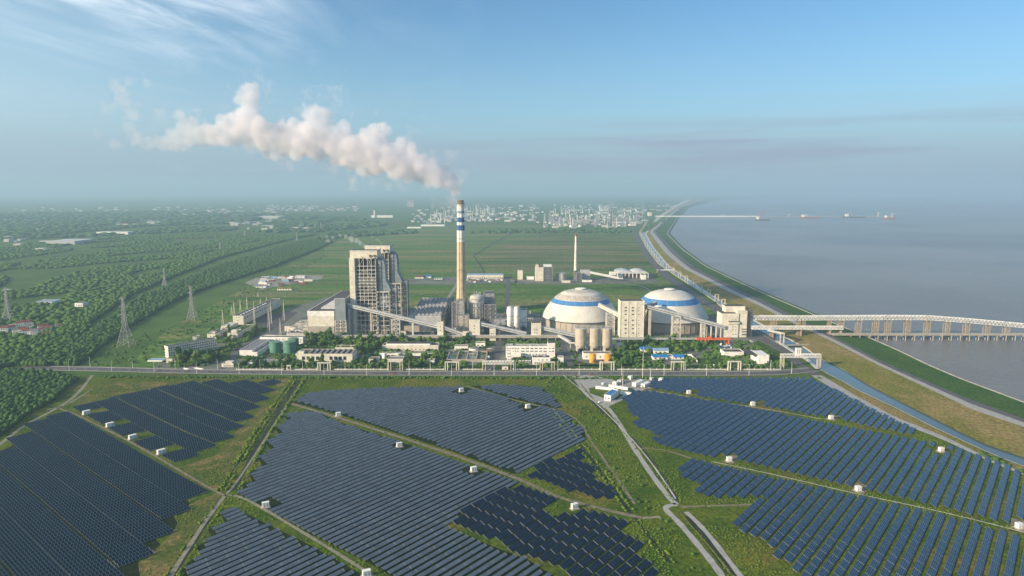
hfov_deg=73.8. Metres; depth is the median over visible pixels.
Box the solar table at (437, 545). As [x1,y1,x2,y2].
[433,539,448,548]
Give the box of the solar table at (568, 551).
[560,545,576,557]
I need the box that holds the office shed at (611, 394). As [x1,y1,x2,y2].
[604,389,618,400]
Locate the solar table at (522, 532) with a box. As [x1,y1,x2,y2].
[514,527,530,538]
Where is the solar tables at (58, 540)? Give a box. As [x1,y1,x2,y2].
[0,376,1023,575]
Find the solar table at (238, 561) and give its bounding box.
[221,559,241,569]
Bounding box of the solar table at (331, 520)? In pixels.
[323,516,339,524]
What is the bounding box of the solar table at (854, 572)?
[849,567,859,575]
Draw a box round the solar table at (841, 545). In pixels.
[837,541,846,550]
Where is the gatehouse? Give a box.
[221,360,236,366]
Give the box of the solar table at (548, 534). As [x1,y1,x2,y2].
[541,529,555,539]
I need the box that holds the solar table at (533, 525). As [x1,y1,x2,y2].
[527,520,541,530]
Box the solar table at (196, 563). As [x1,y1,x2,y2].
[185,558,206,568]
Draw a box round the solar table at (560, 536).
[553,530,567,541]
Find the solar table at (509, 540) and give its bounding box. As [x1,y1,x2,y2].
[502,534,517,545]
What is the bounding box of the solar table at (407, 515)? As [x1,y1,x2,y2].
[399,511,414,519]
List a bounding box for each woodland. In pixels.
[0,210,387,239]
[0,232,283,350]
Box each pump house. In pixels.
[483,291,494,303]
[582,351,610,358]
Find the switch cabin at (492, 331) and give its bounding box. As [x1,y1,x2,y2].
[489,328,495,340]
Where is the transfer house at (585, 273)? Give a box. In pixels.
[580,269,589,278]
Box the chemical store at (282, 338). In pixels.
[260,335,304,343]
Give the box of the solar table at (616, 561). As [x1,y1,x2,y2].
[608,555,623,568]
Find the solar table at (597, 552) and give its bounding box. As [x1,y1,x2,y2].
[590,546,605,558]
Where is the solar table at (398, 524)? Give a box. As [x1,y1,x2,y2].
[391,520,406,528]
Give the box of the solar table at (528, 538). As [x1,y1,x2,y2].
[520,532,536,543]
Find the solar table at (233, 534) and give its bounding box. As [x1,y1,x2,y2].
[223,529,241,538]
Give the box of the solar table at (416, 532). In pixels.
[409,528,423,536]
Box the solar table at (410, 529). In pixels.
[403,525,418,534]
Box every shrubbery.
[158,335,576,367]
[202,327,268,343]
[609,339,789,367]
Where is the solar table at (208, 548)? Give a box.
[198,544,217,553]
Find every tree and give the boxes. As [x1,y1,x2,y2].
[172,346,185,360]
[176,351,186,361]
[176,353,184,363]
[186,348,190,358]
[190,358,199,365]
[195,349,205,354]
[202,353,212,362]
[206,348,214,357]
[221,337,228,342]
[250,326,256,334]
[251,359,257,366]
[275,356,284,366]
[284,353,291,361]
[303,331,308,338]
[322,335,328,344]
[326,327,334,336]
[358,341,364,352]
[360,354,366,365]
[369,341,377,346]
[406,353,411,360]
[408,360,414,366]
[439,351,445,359]
[443,332,448,339]
[610,348,617,358]
[611,356,618,362]
[617,357,623,364]
[621,341,629,350]
[622,354,629,365]
[674,346,682,351]
[688,343,696,349]
[691,341,700,345]
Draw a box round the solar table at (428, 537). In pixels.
[421,533,436,542]
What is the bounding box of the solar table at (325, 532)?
[317,528,334,537]
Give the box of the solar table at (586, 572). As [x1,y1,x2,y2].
[576,568,591,575]
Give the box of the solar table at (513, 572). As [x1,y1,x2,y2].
[505,569,516,575]
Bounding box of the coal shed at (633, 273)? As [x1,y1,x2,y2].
[614,268,648,277]
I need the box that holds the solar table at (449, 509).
[443,506,456,513]
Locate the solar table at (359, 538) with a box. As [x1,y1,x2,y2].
[355,532,371,540]
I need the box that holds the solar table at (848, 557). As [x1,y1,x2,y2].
[844,552,853,562]
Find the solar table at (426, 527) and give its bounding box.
[423,521,437,529]
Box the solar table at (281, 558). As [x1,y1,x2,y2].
[272,553,291,563]
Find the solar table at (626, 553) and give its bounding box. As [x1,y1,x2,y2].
[619,547,633,559]
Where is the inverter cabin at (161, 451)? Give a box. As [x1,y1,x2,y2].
[156,446,166,455]
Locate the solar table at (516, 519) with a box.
[508,514,523,524]
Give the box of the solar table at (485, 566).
[478,560,493,571]
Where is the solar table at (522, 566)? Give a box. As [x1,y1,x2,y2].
[515,561,529,571]
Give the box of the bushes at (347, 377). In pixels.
[104,375,819,379]
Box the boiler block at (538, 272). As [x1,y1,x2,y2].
[535,263,542,280]
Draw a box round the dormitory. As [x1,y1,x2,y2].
[207,328,227,337]
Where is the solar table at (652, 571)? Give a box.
[643,566,657,575]
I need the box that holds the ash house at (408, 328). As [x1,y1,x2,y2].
[404,325,431,333]
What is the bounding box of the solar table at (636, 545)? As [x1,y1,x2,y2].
[630,540,643,551]
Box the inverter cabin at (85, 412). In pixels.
[81,409,91,415]
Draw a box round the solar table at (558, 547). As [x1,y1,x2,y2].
[551,541,566,553]
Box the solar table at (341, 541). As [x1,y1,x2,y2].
[333,536,350,545]
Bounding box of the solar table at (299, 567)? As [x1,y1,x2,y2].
[289,562,308,572]
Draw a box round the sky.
[0,0,1023,192]
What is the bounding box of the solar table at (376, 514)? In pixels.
[369,511,383,518]
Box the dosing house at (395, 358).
[387,356,404,360]
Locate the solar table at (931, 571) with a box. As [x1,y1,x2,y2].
[927,566,936,575]
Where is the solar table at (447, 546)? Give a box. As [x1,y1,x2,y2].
[439,542,454,551]
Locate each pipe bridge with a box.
[482,360,513,370]
[657,269,673,272]
[779,353,821,367]
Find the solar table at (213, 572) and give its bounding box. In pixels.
[202,567,221,575]
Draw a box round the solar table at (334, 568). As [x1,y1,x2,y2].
[325,562,343,573]
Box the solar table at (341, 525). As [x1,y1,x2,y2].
[333,521,349,529]
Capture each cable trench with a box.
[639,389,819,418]
[715,462,1021,531]
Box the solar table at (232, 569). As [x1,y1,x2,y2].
[223,563,242,574]
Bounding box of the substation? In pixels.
[532,355,549,363]
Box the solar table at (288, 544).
[280,539,297,548]
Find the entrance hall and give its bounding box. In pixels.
[166,356,175,362]
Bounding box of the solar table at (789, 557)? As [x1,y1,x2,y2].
[784,551,795,562]
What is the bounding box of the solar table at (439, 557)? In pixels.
[431,553,446,562]
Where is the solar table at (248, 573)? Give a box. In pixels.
[240,570,254,575]
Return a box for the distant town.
[3,204,676,249]
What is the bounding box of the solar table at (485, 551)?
[478,546,492,556]
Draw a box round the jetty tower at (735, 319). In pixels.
[717,304,752,336]
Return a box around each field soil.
[0,418,207,575]
[183,509,361,575]
[238,411,552,575]
[294,387,585,473]
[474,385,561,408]
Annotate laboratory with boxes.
[227,325,253,338]
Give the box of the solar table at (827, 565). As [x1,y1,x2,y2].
[823,560,833,571]
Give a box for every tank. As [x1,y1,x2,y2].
[269,340,281,353]
[283,339,295,353]
[287,336,298,345]
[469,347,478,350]
[556,272,565,280]
[589,352,595,362]
[604,352,611,360]
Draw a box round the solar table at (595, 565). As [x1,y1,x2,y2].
[587,559,603,572]
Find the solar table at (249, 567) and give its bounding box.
[245,559,264,569]
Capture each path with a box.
[280,292,315,292]
[414,280,542,282]
[447,282,456,297]
[650,200,1023,426]
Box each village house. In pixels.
[0,326,9,331]
[11,328,18,333]
[15,320,26,327]
[18,327,28,332]
[22,328,32,334]
[24,322,33,326]
[29,328,39,335]
[37,323,47,329]
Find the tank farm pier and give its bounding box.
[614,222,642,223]
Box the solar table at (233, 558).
[228,551,248,560]
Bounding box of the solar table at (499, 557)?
[492,552,506,562]
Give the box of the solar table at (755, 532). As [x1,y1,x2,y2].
[750,527,759,536]
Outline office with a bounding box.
[506,341,554,357]
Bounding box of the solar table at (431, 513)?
[424,510,438,517]
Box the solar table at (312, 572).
[303,569,317,575]
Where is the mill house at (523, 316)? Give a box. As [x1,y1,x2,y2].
[520,308,526,327]
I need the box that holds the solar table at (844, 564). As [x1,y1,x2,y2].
[839,558,849,569]
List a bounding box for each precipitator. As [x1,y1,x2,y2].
[409,305,448,326]
[417,297,453,320]
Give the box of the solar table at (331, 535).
[323,531,339,539]
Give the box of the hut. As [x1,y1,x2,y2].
[192,335,199,339]
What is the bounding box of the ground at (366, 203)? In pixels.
[0,193,1023,466]
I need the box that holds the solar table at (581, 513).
[574,508,588,518]
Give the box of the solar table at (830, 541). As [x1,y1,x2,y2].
[825,537,835,546]
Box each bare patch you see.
[722,455,737,464]
[825,415,838,421]
[851,483,866,494]
[934,445,948,453]
[1010,518,1023,532]
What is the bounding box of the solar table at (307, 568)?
[298,563,317,574]
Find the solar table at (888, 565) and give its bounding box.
[884,560,893,571]
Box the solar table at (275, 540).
[266,535,284,544]
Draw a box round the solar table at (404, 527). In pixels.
[396,523,411,531]
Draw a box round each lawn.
[217,351,242,360]
[241,364,781,369]
[312,339,557,352]
[564,359,627,365]
[612,335,653,363]
[621,340,729,352]
[689,358,737,363]
[754,341,798,369]
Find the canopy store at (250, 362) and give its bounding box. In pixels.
[248,360,283,363]
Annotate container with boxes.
[595,386,614,389]
[618,386,628,389]
[620,391,631,394]
[632,379,643,386]
[641,381,650,387]
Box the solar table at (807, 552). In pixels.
[802,547,812,558]
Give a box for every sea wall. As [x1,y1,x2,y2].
[667,200,819,316]
[667,202,1023,401]
[704,265,1023,402]
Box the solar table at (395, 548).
[387,544,404,553]
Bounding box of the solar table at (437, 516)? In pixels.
[430,512,443,520]
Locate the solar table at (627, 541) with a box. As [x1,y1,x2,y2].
[620,535,634,546]
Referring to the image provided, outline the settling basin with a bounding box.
[446,350,487,361]
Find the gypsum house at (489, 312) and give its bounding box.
[484,303,495,333]
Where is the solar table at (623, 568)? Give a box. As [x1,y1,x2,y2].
[615,562,630,575]
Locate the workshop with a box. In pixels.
[296,349,356,362]
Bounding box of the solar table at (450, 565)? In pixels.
[443,559,459,569]
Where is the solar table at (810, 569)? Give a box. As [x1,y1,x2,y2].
[805,563,816,574]
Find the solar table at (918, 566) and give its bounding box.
[914,561,923,571]
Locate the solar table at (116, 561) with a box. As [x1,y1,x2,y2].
[114,547,150,564]
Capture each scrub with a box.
[0,377,1017,575]
[72,377,295,488]
[138,493,224,575]
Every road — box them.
[21,366,816,374]
[218,316,307,368]
[486,338,504,369]
[503,276,509,326]
[558,338,573,365]
[606,353,733,365]
[629,221,819,374]
[653,200,1023,421]
[749,337,794,355]
[812,375,1023,474]
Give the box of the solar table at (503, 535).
[495,529,511,540]
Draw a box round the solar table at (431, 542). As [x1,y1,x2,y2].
[428,536,442,545]
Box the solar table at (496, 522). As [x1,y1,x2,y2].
[489,517,504,527]
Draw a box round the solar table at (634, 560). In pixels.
[626,553,641,566]
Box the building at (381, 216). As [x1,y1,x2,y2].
[371,210,392,217]
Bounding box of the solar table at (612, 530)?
[604,526,618,536]
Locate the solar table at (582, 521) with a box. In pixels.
[575,517,589,526]
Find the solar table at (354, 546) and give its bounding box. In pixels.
[345,541,361,551]
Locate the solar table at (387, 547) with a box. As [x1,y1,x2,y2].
[379,542,395,551]
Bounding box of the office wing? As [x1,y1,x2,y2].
[164,336,220,357]
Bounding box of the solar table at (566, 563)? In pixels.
[559,556,575,569]
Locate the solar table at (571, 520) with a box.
[563,515,577,525]
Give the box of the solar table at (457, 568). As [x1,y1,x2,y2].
[449,563,465,573]
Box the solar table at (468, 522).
[460,517,476,527]
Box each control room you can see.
[455,345,467,349]
[476,341,484,346]
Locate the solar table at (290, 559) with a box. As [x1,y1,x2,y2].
[280,555,299,564]
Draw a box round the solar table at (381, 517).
[374,513,388,521]
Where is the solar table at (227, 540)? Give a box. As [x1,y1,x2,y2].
[217,536,236,545]
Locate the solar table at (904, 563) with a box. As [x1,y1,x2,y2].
[900,559,909,569]
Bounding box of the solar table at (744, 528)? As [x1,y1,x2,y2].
[740,524,750,532]
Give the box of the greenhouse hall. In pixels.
[46,239,94,244]
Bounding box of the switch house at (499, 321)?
[492,318,505,334]
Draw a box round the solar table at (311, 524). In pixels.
[302,520,319,528]
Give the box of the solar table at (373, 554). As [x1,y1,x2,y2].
[363,550,380,560]
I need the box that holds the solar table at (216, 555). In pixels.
[205,550,225,560]
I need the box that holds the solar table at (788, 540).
[784,535,793,545]
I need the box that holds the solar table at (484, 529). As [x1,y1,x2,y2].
[476,524,492,534]
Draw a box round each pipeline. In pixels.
[639,227,721,307]
[776,341,818,368]
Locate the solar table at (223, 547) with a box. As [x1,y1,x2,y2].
[214,542,233,552]
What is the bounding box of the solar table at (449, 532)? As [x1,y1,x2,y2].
[441,528,455,537]
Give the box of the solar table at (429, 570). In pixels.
[422,564,438,575]
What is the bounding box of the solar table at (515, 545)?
[507,540,523,551]
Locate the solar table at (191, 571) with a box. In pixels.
[186,563,208,573]
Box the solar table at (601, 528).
[594,523,608,533]
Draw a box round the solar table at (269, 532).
[261,528,278,536]
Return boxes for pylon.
[2,287,13,320]
[116,296,135,347]
[161,269,167,285]
[186,286,198,320]
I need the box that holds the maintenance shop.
[720,349,743,356]
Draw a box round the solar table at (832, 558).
[828,554,837,564]
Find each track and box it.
[0,375,93,444]
[47,389,90,409]
[58,408,224,495]
[168,495,226,575]
[225,378,305,494]
[228,495,375,575]
[286,402,641,518]
[466,386,635,503]
[572,376,678,504]
[637,448,757,475]
[642,516,660,518]
[663,503,724,575]
[681,503,752,507]
[684,512,742,575]
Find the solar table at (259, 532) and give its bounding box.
[251,528,268,536]
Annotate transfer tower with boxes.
[437,320,443,339]
[469,318,479,339]
[531,322,540,339]
[617,299,644,336]
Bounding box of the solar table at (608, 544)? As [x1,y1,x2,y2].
[601,538,615,549]
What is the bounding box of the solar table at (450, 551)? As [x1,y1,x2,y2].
[445,545,460,554]
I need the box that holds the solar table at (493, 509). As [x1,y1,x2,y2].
[485,504,500,514]
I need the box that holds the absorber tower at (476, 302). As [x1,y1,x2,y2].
[468,291,485,332]
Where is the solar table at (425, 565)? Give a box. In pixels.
[415,561,432,571]
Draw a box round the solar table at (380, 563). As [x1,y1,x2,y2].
[375,556,392,566]
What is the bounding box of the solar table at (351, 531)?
[344,526,360,535]
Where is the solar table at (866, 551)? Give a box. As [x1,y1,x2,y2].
[862,547,871,557]
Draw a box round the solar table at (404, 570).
[393,566,411,575]
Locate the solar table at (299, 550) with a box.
[290,545,308,554]
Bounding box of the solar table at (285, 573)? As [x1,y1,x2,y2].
[278,570,289,575]
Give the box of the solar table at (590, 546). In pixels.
[583,540,597,552]
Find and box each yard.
[154,297,779,370]
[245,275,323,289]
[254,312,297,329]
[290,320,307,329]
[404,277,516,284]
[515,277,659,284]
[618,377,651,388]
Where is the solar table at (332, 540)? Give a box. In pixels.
[328,533,345,542]
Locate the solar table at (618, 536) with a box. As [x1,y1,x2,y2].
[612,531,625,542]
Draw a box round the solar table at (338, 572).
[328,568,344,575]
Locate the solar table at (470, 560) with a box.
[464,554,479,564]
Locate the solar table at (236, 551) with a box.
[227,547,246,556]
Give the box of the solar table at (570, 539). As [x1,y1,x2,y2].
[563,534,577,545]
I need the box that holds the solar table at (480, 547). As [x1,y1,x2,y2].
[472,543,486,552]
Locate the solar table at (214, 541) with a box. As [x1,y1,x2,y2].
[205,537,223,546]
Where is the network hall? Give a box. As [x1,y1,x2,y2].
[233,299,280,324]
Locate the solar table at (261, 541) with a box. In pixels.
[245,539,264,548]
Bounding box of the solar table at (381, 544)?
[373,539,389,548]
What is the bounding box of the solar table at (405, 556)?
[398,551,414,560]
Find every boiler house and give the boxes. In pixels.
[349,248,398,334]
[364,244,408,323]
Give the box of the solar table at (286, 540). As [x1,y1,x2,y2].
[277,536,294,544]
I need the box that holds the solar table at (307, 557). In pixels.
[298,552,317,562]
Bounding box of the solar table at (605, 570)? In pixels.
[596,564,612,575]
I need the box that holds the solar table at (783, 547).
[778,541,788,551]
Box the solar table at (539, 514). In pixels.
[532,509,546,518]
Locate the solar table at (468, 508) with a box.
[459,504,474,513]
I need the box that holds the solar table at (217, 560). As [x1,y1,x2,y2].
[207,554,227,564]
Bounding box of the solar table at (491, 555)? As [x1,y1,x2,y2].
[484,550,499,559]
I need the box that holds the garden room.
[335,345,354,348]
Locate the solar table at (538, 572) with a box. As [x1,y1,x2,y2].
[531,569,541,575]
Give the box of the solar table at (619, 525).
[614,519,627,529]
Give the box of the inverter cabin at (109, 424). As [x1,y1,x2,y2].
[105,421,114,427]
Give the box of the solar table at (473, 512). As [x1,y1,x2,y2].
[466,508,480,517]
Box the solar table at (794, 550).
[790,545,799,555]
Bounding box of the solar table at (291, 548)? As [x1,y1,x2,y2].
[282,543,300,552]
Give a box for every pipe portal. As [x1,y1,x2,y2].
[317,362,330,369]
[388,361,402,369]
[445,361,458,369]
[540,361,554,369]
[599,361,614,369]
[671,361,684,369]
[727,361,741,369]
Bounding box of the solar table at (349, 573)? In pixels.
[341,570,353,575]
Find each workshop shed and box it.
[256,285,267,287]
[277,287,292,289]
[295,275,305,277]
[415,275,423,278]
[639,347,651,351]
[651,354,667,359]
[652,348,668,353]
[672,354,683,358]
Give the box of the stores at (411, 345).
[382,341,438,350]
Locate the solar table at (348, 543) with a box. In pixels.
[339,539,356,548]
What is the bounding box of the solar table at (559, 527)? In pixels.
[552,522,567,532]
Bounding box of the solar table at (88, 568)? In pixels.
[69,559,108,575]
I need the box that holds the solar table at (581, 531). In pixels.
[573,526,588,537]
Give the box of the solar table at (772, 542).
[767,537,778,547]
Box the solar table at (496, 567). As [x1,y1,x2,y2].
[488,562,503,573]
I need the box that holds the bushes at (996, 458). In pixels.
[979,451,1023,473]
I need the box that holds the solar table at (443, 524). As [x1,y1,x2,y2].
[431,522,445,530]
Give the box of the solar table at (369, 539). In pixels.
[361,534,377,543]
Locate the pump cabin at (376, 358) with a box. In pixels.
[368,357,379,361]
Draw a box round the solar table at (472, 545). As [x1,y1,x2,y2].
[465,540,480,549]
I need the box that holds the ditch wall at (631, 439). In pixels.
[563,375,675,498]
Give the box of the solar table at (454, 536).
[447,531,461,540]
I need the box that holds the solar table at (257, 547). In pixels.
[247,543,266,552]
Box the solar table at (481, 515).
[473,511,488,520]
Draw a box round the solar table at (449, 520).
[445,516,457,523]
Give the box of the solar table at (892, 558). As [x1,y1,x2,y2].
[887,553,897,563]
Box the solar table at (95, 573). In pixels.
[85,564,114,575]
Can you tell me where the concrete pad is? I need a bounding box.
[577,375,643,407]
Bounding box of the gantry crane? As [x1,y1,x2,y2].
[696,336,730,343]
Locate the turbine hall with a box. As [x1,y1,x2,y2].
[307,291,349,334]
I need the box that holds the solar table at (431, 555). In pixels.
[425,549,440,559]
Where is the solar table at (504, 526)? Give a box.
[496,521,511,531]
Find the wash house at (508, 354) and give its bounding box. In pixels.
[507,350,510,359]
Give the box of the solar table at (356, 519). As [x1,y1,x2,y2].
[348,515,363,523]
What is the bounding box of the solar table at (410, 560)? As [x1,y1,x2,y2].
[403,554,420,564]
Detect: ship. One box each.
[755,215,769,220]
[843,213,865,217]
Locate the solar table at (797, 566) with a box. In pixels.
[792,561,802,572]
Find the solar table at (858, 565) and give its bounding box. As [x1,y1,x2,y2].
[853,560,863,571]
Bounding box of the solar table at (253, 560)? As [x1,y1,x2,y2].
[243,555,262,565]
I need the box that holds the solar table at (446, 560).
[437,556,453,566]
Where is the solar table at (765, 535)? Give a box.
[760,531,770,540]
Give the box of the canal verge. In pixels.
[829,379,1023,468]
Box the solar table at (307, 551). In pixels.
[298,546,316,556]
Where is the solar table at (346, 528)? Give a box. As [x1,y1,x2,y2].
[338,524,354,532]
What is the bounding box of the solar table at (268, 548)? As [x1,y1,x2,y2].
[259,543,278,552]
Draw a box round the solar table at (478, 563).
[471,558,486,568]
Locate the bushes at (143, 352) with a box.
[87,246,327,365]
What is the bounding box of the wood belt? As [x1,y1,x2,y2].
[38,239,332,366]
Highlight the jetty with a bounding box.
[655,216,889,217]
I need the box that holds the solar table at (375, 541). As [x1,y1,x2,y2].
[367,537,383,546]
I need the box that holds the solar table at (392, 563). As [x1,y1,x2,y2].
[381,559,399,569]
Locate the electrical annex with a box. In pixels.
[287,330,308,334]
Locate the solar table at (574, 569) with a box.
[566,563,582,575]
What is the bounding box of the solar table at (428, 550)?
[419,546,434,555]
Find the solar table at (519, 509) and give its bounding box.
[512,504,527,514]
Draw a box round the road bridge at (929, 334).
[831,333,1023,340]
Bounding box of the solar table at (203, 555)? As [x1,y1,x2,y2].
[194,550,214,560]
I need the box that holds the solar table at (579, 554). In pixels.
[571,548,586,560]
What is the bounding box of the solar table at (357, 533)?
[350,529,365,538]
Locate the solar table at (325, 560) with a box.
[316,555,334,565]
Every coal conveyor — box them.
[347,303,436,334]
[443,326,462,334]
[480,322,526,339]
[541,326,574,337]
[590,271,618,278]
[644,304,725,337]
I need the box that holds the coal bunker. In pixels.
[334,293,353,334]
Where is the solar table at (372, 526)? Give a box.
[365,522,380,530]
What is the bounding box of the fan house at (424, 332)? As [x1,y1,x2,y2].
[414,331,434,334]
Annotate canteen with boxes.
[615,341,622,349]
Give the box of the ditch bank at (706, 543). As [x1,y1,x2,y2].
[679,513,732,575]
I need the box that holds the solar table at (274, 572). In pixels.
[265,569,281,575]
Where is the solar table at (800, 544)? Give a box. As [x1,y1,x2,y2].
[795,539,805,549]
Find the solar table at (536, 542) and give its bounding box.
[528,536,544,547]
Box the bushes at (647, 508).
[545,382,702,571]
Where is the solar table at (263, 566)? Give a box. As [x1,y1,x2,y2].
[253,561,272,571]
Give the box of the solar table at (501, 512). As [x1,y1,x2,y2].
[493,507,508,517]
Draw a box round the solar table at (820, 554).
[816,550,825,559]
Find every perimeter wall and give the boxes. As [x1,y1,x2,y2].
[236,368,282,369]
[286,368,316,369]
[331,368,387,369]
[403,368,443,369]
[460,368,490,369]
[514,368,538,369]
[555,368,598,369]
[614,368,670,369]
[684,368,726,369]
[741,368,780,369]
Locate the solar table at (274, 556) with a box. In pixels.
[264,551,283,561]
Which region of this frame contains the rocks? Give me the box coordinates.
[730,277,1021,400]
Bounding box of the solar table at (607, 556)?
[599,550,614,562]
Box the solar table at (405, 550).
[392,548,408,558]
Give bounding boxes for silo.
[507,306,512,334]
[513,306,519,328]
[575,325,587,351]
[589,326,600,350]
[602,326,612,350]
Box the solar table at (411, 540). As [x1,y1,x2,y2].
[403,536,418,545]
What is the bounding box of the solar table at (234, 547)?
[225,543,244,552]
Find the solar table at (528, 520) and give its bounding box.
[520,515,535,525]
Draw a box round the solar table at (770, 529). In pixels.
[765,525,775,534]
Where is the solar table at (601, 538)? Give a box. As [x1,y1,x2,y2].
[594,533,608,544]
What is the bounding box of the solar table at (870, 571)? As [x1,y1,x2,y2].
[865,565,875,575]
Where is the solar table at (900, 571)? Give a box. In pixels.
[896,565,906,575]
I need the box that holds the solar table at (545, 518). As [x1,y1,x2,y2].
[538,513,552,523]
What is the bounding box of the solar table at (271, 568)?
[261,563,281,573]
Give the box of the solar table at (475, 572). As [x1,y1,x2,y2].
[467,569,479,575]
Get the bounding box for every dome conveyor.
[598,303,618,334]
[644,301,656,308]
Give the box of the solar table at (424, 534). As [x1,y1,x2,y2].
[417,529,432,538]
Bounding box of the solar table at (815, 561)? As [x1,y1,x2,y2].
[810,556,821,566]
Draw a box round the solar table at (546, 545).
[541,538,556,549]
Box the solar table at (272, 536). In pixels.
[264,532,281,540]
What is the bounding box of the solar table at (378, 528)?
[370,525,386,533]
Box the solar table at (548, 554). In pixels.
[538,549,554,561]
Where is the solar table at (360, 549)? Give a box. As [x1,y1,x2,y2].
[351,544,367,554]
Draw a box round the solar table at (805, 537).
[800,533,810,542]
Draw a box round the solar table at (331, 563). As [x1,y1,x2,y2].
[316,561,334,571]
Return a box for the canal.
[641,231,1023,465]
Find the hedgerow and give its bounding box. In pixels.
[314,217,668,239]
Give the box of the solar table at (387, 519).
[380,516,394,523]
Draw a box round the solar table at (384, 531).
[376,527,392,535]
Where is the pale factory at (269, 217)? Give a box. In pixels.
[256,216,283,218]
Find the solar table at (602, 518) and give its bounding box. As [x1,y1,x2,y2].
[595,513,608,523]
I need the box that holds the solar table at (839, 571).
[834,565,845,575]
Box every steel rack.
[451,301,455,328]
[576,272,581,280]
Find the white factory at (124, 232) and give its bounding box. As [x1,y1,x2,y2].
[96,231,133,233]
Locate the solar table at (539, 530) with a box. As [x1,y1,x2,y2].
[533,525,547,535]
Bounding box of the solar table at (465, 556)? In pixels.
[458,551,473,561]
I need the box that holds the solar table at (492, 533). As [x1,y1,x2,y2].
[484,528,499,538]
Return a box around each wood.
[0,233,316,365]
[0,349,77,435]
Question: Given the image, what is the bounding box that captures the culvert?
[786,344,809,346]
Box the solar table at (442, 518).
[436,514,450,522]
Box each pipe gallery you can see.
[335,335,558,340]
[558,334,570,342]
[612,338,708,341]
[767,329,783,334]
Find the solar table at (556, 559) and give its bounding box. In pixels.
[548,553,564,565]
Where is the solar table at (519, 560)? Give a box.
[511,555,526,565]
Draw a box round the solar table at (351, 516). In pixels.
[343,512,359,520]
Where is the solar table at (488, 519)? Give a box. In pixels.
[480,514,496,524]
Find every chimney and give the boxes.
[455,200,467,329]
[573,234,577,279]
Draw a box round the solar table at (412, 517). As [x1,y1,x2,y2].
[405,514,419,521]
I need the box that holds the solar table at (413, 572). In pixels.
[404,570,416,575]
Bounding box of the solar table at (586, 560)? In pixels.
[578,554,593,566]
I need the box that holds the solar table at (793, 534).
[789,530,798,539]
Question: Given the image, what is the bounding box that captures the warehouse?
[467,273,502,278]
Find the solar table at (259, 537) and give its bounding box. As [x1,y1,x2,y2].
[243,535,262,544]
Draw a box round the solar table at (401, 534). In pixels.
[388,532,403,541]
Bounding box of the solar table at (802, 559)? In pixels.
[797,554,807,565]
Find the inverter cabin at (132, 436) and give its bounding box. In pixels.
[127,433,137,440]
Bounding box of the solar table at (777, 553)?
[772,548,783,558]
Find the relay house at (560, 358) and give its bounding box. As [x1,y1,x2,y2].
[558,356,563,362]
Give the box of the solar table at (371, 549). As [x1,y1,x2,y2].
[357,547,374,557]
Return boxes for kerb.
[26,369,818,375]
[55,366,802,371]
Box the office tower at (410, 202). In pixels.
[407,199,413,206]
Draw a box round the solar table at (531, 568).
[524,563,538,573]
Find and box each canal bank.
[645,233,844,370]
[719,303,1022,465]
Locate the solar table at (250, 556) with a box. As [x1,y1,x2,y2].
[241,551,260,561]
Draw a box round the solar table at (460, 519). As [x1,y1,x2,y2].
[452,514,468,524]
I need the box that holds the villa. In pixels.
[74,302,88,306]
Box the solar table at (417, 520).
[410,516,425,524]
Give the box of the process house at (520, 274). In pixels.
[518,269,522,279]
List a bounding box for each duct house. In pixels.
[456,299,464,326]
[456,314,469,334]
[480,319,483,334]
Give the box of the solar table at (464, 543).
[459,537,474,546]
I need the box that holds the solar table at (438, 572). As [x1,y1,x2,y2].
[429,568,445,575]
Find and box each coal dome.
[542,287,617,332]
[641,288,708,333]
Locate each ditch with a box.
[174,502,218,575]
[218,383,295,490]
[231,380,300,490]
[473,255,484,272]
[474,233,512,254]
[550,410,671,562]
[567,377,678,500]
[685,516,735,575]
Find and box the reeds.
[164,376,681,575]
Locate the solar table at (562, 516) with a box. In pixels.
[555,511,569,521]
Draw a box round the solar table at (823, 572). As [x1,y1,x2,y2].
[817,567,828,575]
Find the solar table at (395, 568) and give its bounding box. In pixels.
[388,563,404,573]
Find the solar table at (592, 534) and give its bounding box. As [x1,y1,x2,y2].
[584,530,598,540]
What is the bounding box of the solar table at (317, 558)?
[307,554,325,563]
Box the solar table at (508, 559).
[502,554,516,564]
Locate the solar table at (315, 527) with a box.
[307,523,323,531]
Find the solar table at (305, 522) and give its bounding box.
[297,518,313,526]
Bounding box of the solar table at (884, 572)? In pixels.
[880,567,889,575]
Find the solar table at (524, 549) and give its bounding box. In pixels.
[516,544,532,555]
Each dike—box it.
[646,200,808,349]
[646,200,1023,456]
[656,200,1023,418]
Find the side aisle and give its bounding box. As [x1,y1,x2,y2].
[252,340,276,355]
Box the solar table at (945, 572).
[942,568,950,575]
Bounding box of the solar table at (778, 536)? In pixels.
[774,531,783,540]
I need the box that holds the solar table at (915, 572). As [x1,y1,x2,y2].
[911,568,920,575]
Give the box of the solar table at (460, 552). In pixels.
[451,548,466,557]
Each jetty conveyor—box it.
[751,315,1023,338]
[751,325,843,337]
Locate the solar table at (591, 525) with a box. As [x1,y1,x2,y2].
[585,519,598,530]
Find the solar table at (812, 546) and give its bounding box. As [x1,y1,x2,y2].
[808,541,817,551]
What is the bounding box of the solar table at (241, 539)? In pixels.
[232,535,250,544]
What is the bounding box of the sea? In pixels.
[670,193,1023,400]
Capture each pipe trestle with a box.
[779,333,784,344]
[795,348,801,355]
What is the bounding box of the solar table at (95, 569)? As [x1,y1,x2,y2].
[75,562,111,575]
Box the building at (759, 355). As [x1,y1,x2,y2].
[742,350,768,362]
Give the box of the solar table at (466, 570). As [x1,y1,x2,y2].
[456,566,472,575]
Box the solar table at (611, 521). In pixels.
[604,516,618,525]
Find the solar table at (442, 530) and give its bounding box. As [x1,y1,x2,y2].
[435,526,449,534]
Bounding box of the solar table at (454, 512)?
[449,508,461,515]

